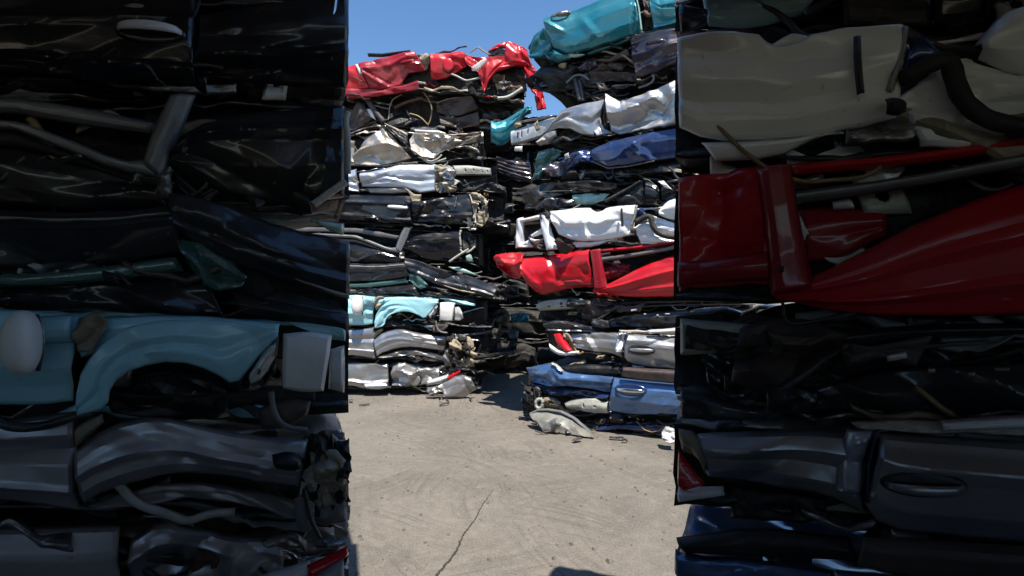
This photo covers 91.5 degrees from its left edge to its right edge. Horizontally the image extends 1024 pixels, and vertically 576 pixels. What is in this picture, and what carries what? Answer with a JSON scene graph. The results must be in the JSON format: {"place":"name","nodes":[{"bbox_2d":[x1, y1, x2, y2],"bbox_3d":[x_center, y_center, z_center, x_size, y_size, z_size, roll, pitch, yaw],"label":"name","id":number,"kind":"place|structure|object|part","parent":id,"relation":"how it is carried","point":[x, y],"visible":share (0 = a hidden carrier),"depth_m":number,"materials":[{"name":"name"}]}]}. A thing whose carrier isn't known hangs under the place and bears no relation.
{"place":"outdoors","nodes":[
{"label":"outdoors","id":0,"kind":"place"},
{"bbox_2d":[348,0,597,116],"label":"sky","id":1,"kind":"structure","parent":0,"point":[375,26],"materials":[{"name":"blue"}]},
{"bbox_2d":[448,305,548,339],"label":"crushed car","id":2,"kind":"object","parent":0,"point":[533,328],"visible":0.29,"depth_m":7.63,"materials":[{"name":"metal"}]},
{"bbox_3d":[-0.694,0.535,7.697,0.924,0.356,0.120,0,0,7],"label":"door","id":3,"kind":"part","parent":2,"relation":"part of","materials":[{"name":"metal"}]},
{"bbox_2d":[472,275,569,306],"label":"crushed car","id":4,"kind":"object","parent":2,"relation":"on","point":[529,295],"visible":0.14,"depth_m":7.74,"materials":[{"name":"metal"}]},
{"bbox_2d":[440,243,554,276],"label":"crushed car","id":5,"kind":"object","parent":4,"relation":"on","point":[491,268],"visible":0.2,"depth_m":7.71,"materials":[{"name":"metal"}]},
{"bbox_2d":[482,213,538,244],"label":"crushed car","id":6,"kind":"object","parent":5,"relation":"on","point":[495,239],"visible":0.1,"depth_m":7.79,"materials":[{"name":"metal"}]},
{"bbox_3d":[0.061,-0.952,7.729,0.601,0.363,0.091,0,0,5],"label":"door","id":7,"kind":"part","parent":6,"relation":"part of","materials":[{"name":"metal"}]},
{"bbox_2d":[498,177,558,213],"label":"crushed car","id":8,"kind":"object","parent":6,"relation":"on","point":[515,189],"visible":0.09,"depth_m":7.63,"materials":[{"name":"metal"}]},
{"bbox_3d":[0.290,-1.418,7.569,0.735,0.351,0.099,0,0,7],"label":"door","id":9,"kind":"part","parent":8,"relation":"part of","materials":[{"name":"black metal"}]},
{"bbox_2d":[484,149,563,180],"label":"crushed car","id":10,"kind":"object","parent":8,"relation":"on","point":[530,156],"visible":0.16,"depth_m":7.74,"materials":[{"name":"black paint"}]},
{"bbox_3d":[-0.076,-1.943,7.736,0.688,0.420,0.094,0,0,7],"label":"door","id":11,"kind":"part","parent":10,"relation":"part of","materials":[{"name":"black paint"}]},
{"bbox_2d":[516,115,562,150],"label":"crushed car","id":12,"kind":"object","parent":10,"relation":"on","point":[532,145],"visible":0.03,"depth_m":7.69,"materials":[{"name":"black paint"}]},
{"bbox_3d":[0.547,-2.368,7.545,0.690,0.365,0.100,0,0,3],"label":"door","id":13,"kind":"part","parent":12,"relation":"part of","materials":[{"name":"silver metal"}]},
{"bbox_3d":[0.658,-1.946,7.656,0.706,0.316,0.111,0,0,3],"label":"door","id":14,"kind":"part","parent":10,"relation":"part of","materials":[{"name":"black paint"}]},
{"bbox_3d":[-0.034,0.015,7.736,0.623,0.383,0.103,0,0,5],"label":"door","id":15,"kind":"part","parent":4,"relation":"part of","materials":[{"name":"black metal"}]},
{"bbox_3d":[0.170,0.517,7.619,0.850,0.418,0.129,0,0,4],"label":"door","id":16,"kind":"part","parent":2,"relation":"part of","materials":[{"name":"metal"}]},
{"bbox_2d":[496,156,531,182],"bbox_3d":[0.026,-1.496,6.285,0.454,0.348,0.080,0,0,0],"label":"radiator grille","id":17,"kind":"object","parent":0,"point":[518,170],"visible":1,"depth_m":6.28,"materials":[{"name":"paint"}]},
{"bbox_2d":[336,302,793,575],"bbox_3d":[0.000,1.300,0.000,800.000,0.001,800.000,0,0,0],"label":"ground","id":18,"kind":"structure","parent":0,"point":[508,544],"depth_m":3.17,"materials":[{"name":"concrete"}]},
{"bbox_2d":[348,357,505,397],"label":"crushed car","id":19,"kind":"object","parent":18,"relation":"on","point":[453,381],"visible":0.44,"depth_m":6.00,"materials":[{"name":"silver metal"}]},
{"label":"door","id":20,"kind":"part","parent":19,"relation":"part of","materials":[{"name":"silver metal"}]},
{"bbox_2d":[348,325,518,375],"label":"crushed car","id":21,"kind":"object","parent":19,"relation":"on","point":[466,348],"visible":0.56,"depth_m":5.99,"materials":[{"name":"silver metal"}]},
{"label":"door","id":22,"kind":"part","parent":21,"relation":"part of","materials":[{"name":"silver metal"}]},
{"bbox_2d":[348,289,528,333],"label":"crushed car","id":23,"kind":"object","parent":21,"relation":"on","point":[409,313],"visible":0.52,"depth_m":5.96,"materials":[{"name":"metal"}]},
{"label":"door","id":24,"kind":"part","parent":23,"relation":"part of","materials":[{"name":"teal metal"}]},
{"bbox_2d":[349,258,518,305],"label":"crushed car","id":25,"kind":"object","parent":23,"relation":"on","point":[410,277],"visible":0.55,"depth_m":5.98,"materials":[{"name":"grey paint"}]},
{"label":"door","id":26,"kind":"part","parent":25,"relation":"part of","materials":[{"name":"grey paint"}]},
{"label":"lower door","id":27,"kind":"part","parent":25,"relation":"part of","materials":[{"name":"black paint"}]},
{"bbox_2d":[296,226,486,267],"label":"crushed car","id":28,"kind":"object","parent":25,"relation":"on","point":[388,245],"visible":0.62,"depth_m":6.01,"materials":[{"name":"black paint"}]},
{"bbox_3d":[-2.361,-0.538,5.996,2.053,0.244,0.031,0,0,0],"label":"window frame","id":29,"kind":"part","parent":28,"relation":"part of","materials":[{"name":"grey metal"}]},
{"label":"door","id":30,"kind":"part","parent":28,"relation":"part of","materials":[{"name":"black paint"}]},
{"bbox_2d":[315,192,513,234],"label":"crushed car","id":31,"kind":"object","parent":28,"relation":"on","point":[454,212],"visible":0.52,"depth_m":5.97,"materials":[{"name":"black paint"}]},
{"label":"door","id":32,"kind":"part","parent":31,"relation":"part of","materials":[{"name":"black paint"}]},
{"bbox_2d":[348,162,506,204],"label":"crushed car","id":33,"kind":"object","parent":31,"relation":"on","point":[416,183],"visible":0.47,"depth_m":5.96,"materials":[{"name":"silver metal"}]},
{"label":"door","id":34,"kind":"part","parent":33,"relation":"part of","materials":[{"name":"silver metal"}]},
{"bbox_2d":[350,123,486,170],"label":"crushed car","id":35,"kind":"object","parent":33,"relation":"on","point":[383,148],"visible":0.45,"depth_m":6.03,"materials":[{"name":"beige paint"}]},
{"bbox_2d":[342,92,515,153],"bbox_3d":[-1.746,-2.196,6.838,3.626,0.603,1.549,0,0,0],"label":"crushed car","id":36,"kind":"object","parent":35,"relation":"on","point":[464,114],"visible":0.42,"depth_m":6.18,"materials":[{"name":"metal"}]},
{"bbox_2d":[344,41,545,128],"bbox_3d":[-1.511,-2.557,6.653,3.905,0.842,1.561,0,0,0],"label":"crushed car","id":37,"kind":"object","parent":36,"relation":"on","point":[498,74],"visible":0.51,"depth_m":6.00,"materials":[{"name":"red paint"}]},
{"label":"door","id":38,"kind":"part","parent":37,"relation":"part of","materials":[{"name":"red paint"}]},
{"bbox_3d":[-0.130,-2.853,6.023,0.319,0.111,0.040,0,0,-3],"label":"rear window","id":39,"kind":"part","parent":37,"relation":"part of","materials":[{"name":"black glass"}]},
{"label":"door","id":40,"kind":"part","parent":35,"relation":"part of","materials":[{"name":"beige paint"}]},
{"bbox_3d":[-1.142,-0.091,5.999,0.275,0.220,0.086,0,0,0],"label":"broken window","id":41,"kind":"part","parent":25,"relation":"part of","materials":[{"name":"green glass"}]},
{"bbox_2d":[435,489,493,575],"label":"ground crack","id":42,"kind":"object","parent":18,"relation":"on","point":[436,574],"visible":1,"depth_m":2.47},
{"bbox_2d":[350,392,675,574],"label":"grit","id":43,"kind":"object","parent":18,"relation":"on","point":[609,560],"visible":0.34,"depth_m":3.19,"materials":[{"name":"stone"}]},
{"bbox_2d":[486,339,565,373],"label":"crushed car","id":44,"kind":"object","parent":18,"relation":"on","point":[530,353],"visible":0.14,"depth_m":7.51,"materials":[{"name":"metal"}]},
{"bbox_2d":[529,408,593,437],"bbox_3d":[0.429,1.199,4.465,0.661,0.192,0.208,0,0,25],"label":"wheel arch liner","id":45,"kind":"object","parent":18,"relation":"on","point":[553,420],"visible":1,"depth_m":4.45,"materials":[{"name":"plastic"}]},
{"bbox_2d":[521,357,679,435],"bbox_3d":[1.284,0.979,5.000,2.063,0.652,1.595,0,0,25],"label":"crushed car","id":46,"kind":"object","parent":18,"relation":"on","point":[604,396],"visible":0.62,"depth_m":4.49,"materials":[{"name":"blue paint"}]},
{"bbox_2d":[543,320,674,371],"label":"crushed car","id":47,"kind":"object","parent":46,"relation":"on","point":[642,348],"visible":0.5,"depth_m":4.48,"materials":[{"name":"silver metal"}]},
{"bbox_2d":[536,294,755,330],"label":"crushed car","id":48,"kind":"object","parent":47,"relation":"on","point":[623,313],"visible":0.59,"depth_m":4.53,"materials":[{"name":"grey paint"}]},
{"bbox_2d":[494,242,683,303],"bbox_3d":[1.174,-0.174,5.122,2.364,0.674,1.603,0,0,25],"label":"crushed car","id":49,"kind":"object","parent":48,"relation":"on","point":[626,271],"visible":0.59,"depth_m":4.54,"materials":[{"name":"red paint"}]},
{"bbox_2d":[514,199,674,257],"bbox_3d":[1.211,-0.472,5.037,2.138,0.615,1.642,0,0,26],"label":"crushed car","id":50,"kind":"object","parent":49,"relation":"on","point":[566,231],"visible":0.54,"depth_m":4.50,"materials":[{"name":"white paint"}]},
{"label":"door","id":51,"kind":"part","parent":50,"relation":"part of","materials":[{"name":"white paint"}]},
{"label":"lower door","id":52,"kind":"part","parent":50,"relation":"part of","materials":[{"name":"white paint"}]},
{"bbox_2d":[522,173,684,214],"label":"crushed car","id":53,"kind":"object","parent":50,"relation":"on","point":[553,196],"visible":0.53,"depth_m":4.62,"materials":[{"name":"black paint"}]},
{"bbox_2d":[531,128,697,202],"bbox_3d":[1.323,-1.104,5.041,1.946,0.643,1.573,0,0,26],"label":"crushed car","id":54,"kind":"object","parent":53,"relation":"on","point":[650,156],"visible":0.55,"depth_m":4.46,"materials":[{"name":"blue paint"}]},
{"bbox_2d":[511,80,674,151],"bbox_3d":[1.214,-1.504,5.062,2.113,0.632,1.591,0,0,26],"label":"crushed car","id":55,"kind":"object","parent":54,"relation":"on","point":[608,118],"visible":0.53,"depth_m":4.52,"materials":[{"name":"silver metal"}]},
{"bbox_2d":[490,106,531,145],"bbox_3d":[-0.013,-1.926,5.899,0.488,0.469,0.104,0,0,0],"label":"bumper fragment","id":56,"kind":"object","parent":55,"relation":"on","point":[500,132],"visible":0.96,"depth_m":5.89,"materials":[{"name":"teal paint"}]},
{"bbox_2d":[522,28,676,107],"bbox_3d":[1.265,-1.999,5.100,2.028,0.572,1.623,0,0,25],"label":"crushed car","id":57,"kind":"object","parent":55,"relation":"on","point":[650,55],"visible":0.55,"depth_m":4.61,"materials":[{"name":"paint"}]},
{"bbox_2d":[528,0,675,66],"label":"crushed car","id":58,"kind":"object","parent":57,"relation":"on","point":[597,28],"visible":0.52,"depth_m":4.49,"materials":[{"name":"teal paint"}]},
{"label":"door","id":59,"kind":"part","parent":58,"relation":"part of","materials":[{"name":"teal paint"}]},
{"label":"rear door","id":60,"kind":"part","parent":58,"relation":"part of","materials":[{"name":"teal paint"}]},
{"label":"door","id":61,"kind":"part","parent":57,"relation":"part of","materials":[{"name":"paint"}]},
{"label":"door","id":62,"kind":"part","parent":55,"relation":"part of","materials":[{"name":"silver metal"}]},
{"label":"lower door","id":63,"kind":"part","parent":54,"relation":"part of","materials":[{"name":"black paint"}]},
{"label":"door","id":64,"kind":"part","parent":54,"relation":"part of","materials":[{"name":"blue paint"}]},
{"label":"door","id":65,"kind":"part","parent":53,"relation":"part of","materials":[{"name":"black plastic"}]},
{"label":"rear door","id":66,"kind":"part","parent":53,"relation":"part of","materials":[{"name":"black paint"}]},
{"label":"door","id":67,"kind":"part","parent":49,"relation":"part of","materials":[{"name":"red paint"}]},
{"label":"door","id":68,"kind":"part","parent":47,"relation":"part of","materials":[{"name":"silver metal"}]},
{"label":"door","id":69,"kind":"part","parent":46,"relation":"part of","materials":[{"name":"blue paint"}]},
{"bbox_2d":[661,426,674,443],"bbox_3d":[1.264,1.181,4.015,0.119,0.110,0.117,0,0,15],"label":"crumpled wrapper","id":70,"kind":"object","parent":18,"relation":"on","point":[667,435],"visible":0.91,"depth_m":4.01,"materials":[{"name":"white paper"}]},
{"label":"crushed car","id":71,"kind":"object","parent":18,"relation":"on","visible":0},
{"bbox_2d":[0,505,349,575],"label":"crushed car","id":72,"kind":"object","parent":71,"relation":"on","point":[54,542],"visible":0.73,"depth_m":1.31,"materials":[{"name":"silver metal"}]},
{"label":"door","id":73,"kind":"part","parent":72,"relation":"part of","materials":[{"name":"silver metal"}]},
{"bbox_2d":[0,403,351,546],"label":"crushed car","id":74,"kind":"object","parent":72,"relation":"on","point":[252,472],"visible":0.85,"depth_m":1.30,"materials":[{"name":"silver metal"}]},
{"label":"door","id":75,"kind":"part","parent":74,"relation":"part of","materials":[{"name":"silver metal"}]},
{"bbox_2d":[0,307,348,431],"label":"crushed car","id":76,"kind":"object","parent":74,"relation":"on","point":[266,373],"visible":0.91,"depth_m":1.28,"materials":[{"name":"metal"}]},
{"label":"door","id":77,"kind":"part","parent":76,"relation":"part of","materials":[{"name":"teal metal"}]},
{"bbox_2d":[0,153,349,333],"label":"crushed car","id":78,"kind":"object","parent":76,"relation":"on","point":[124,261],"visible":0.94,"depth_m":1.27,"materials":[{"name":"grey paint"}]},
{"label":"door","id":79,"kind":"part","parent":78,"relation":"part of","materials":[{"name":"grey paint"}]},
{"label":"lower door","id":80,"kind":"part","parent":78,"relation":"part of","materials":[{"name":"black paint"}]},
{"bbox_2d":[0,75,350,268],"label":"crushed car","id":81,"kind":"object","parent":78,"relation":"on","point":[284,163],"visible":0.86,"depth_m":1.32,"materials":[{"name":"black paint"}]},
{"bbox_3d":[-1.282,-0.336,1.103,0.842,0.110,0.021,0,0,-24],"label":"window frame","id":82,"kind":"part","parent":81,"relation":"part of","materials":[{"name":"grey metal"}]},
{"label":"door","id":83,"kind":"part","parent":81,"relation":"part of","materials":[{"name":"black paint"}]},
{"bbox_2d":[0,0,348,106],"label":"crushed car","id":84,"kind":"object","parent":81,"relation":"on","point":[295,51],"visible":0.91,"depth_m":1.28,"materials":[{"name":"black paint"}]},
{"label":"door","id":85,"kind":"part","parent":84,"relation":"part of","materials":[{"name":"black paint"}]},
{"bbox_3d":[-0.790,-0.065,1.310,0.169,0.151,0.054,0,0,-24],"label":"broken window","id":86,"kind":"part","parent":78,"relation":"part of","materials":[{"name":"green glass"}]},
{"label":"crushed car","id":87,"kind":"object","parent":18,"relation":"on","visible":0},
{"bbox_2d":[675,504,1023,575],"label":"crushed car","id":88,"kind":"object","parent":87,"relation":"on","point":[715,541],"visible":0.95,"depth_m":1.07,"materials":[{"name":"blue paint"}]},
{"bbox_2d":[673,390,1023,545],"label":"crushed car","id":89,"kind":"object","parent":88,"relation":"on","point":[961,478],"visible":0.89,"depth_m":1.02,"materials":[{"name":"silver metal"}]},
{"bbox_2d":[674,303,1023,436],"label":"crushed car","id":90,"kind":"object","parent":89,"relation":"on","point":[770,362],"visible":0.9,"depth_m":1.09,"materials":[{"name":"grey paint"}]},
{"bbox_2d":[674,136,1023,348],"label":"crushed car","id":91,"kind":"object","parent":90,"relation":"on","point":[938,241],"visible":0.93,"depth_m":1.05,"materials":[{"name":"red paint"}]},
{"bbox_2d":[674,7,1023,322],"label":"crushed car","id":92,"kind":"object","parent":91,"relation":"on","point":[742,99],"visible":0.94,"depth_m":1.02,"materials":[{"name":"white paint"}]},
{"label":"lower door","id":93,"kind":"part","parent":92,"relation":"part of","materials":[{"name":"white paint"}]},
{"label":"door","id":94,"kind":"part","parent":92,"relation":"part of","materials":[{"name":"white paint"}]},
{"bbox_2d":[675,0,1023,69],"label":"crushed car","id":95,"kind":"object","parent":92,"relation":"on","point":[771,21],"visible":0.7,"depth_m":1.08,"materials":[{"name":"black paint"}]},
{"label":"door","id":96,"kind":"part","parent":95,"relation":"part of","materials":[{"name":"black metal"}]},
{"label":"rear door","id":97,"kind":"part","parent":95,"relation":"part of","materials":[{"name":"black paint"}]},
{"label":"door","id":98,"kind":"part","parent":91,"relation":"part of","materials":[{"name":"red paint"}]},
{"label":"door","id":99,"kind":"part","parent":89,"relation":"part of","materials":[{"name":"silver metal"}]},
{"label":"door","id":100,"kind":"part","parent":88,"relation":"part of","materials":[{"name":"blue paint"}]}
]}

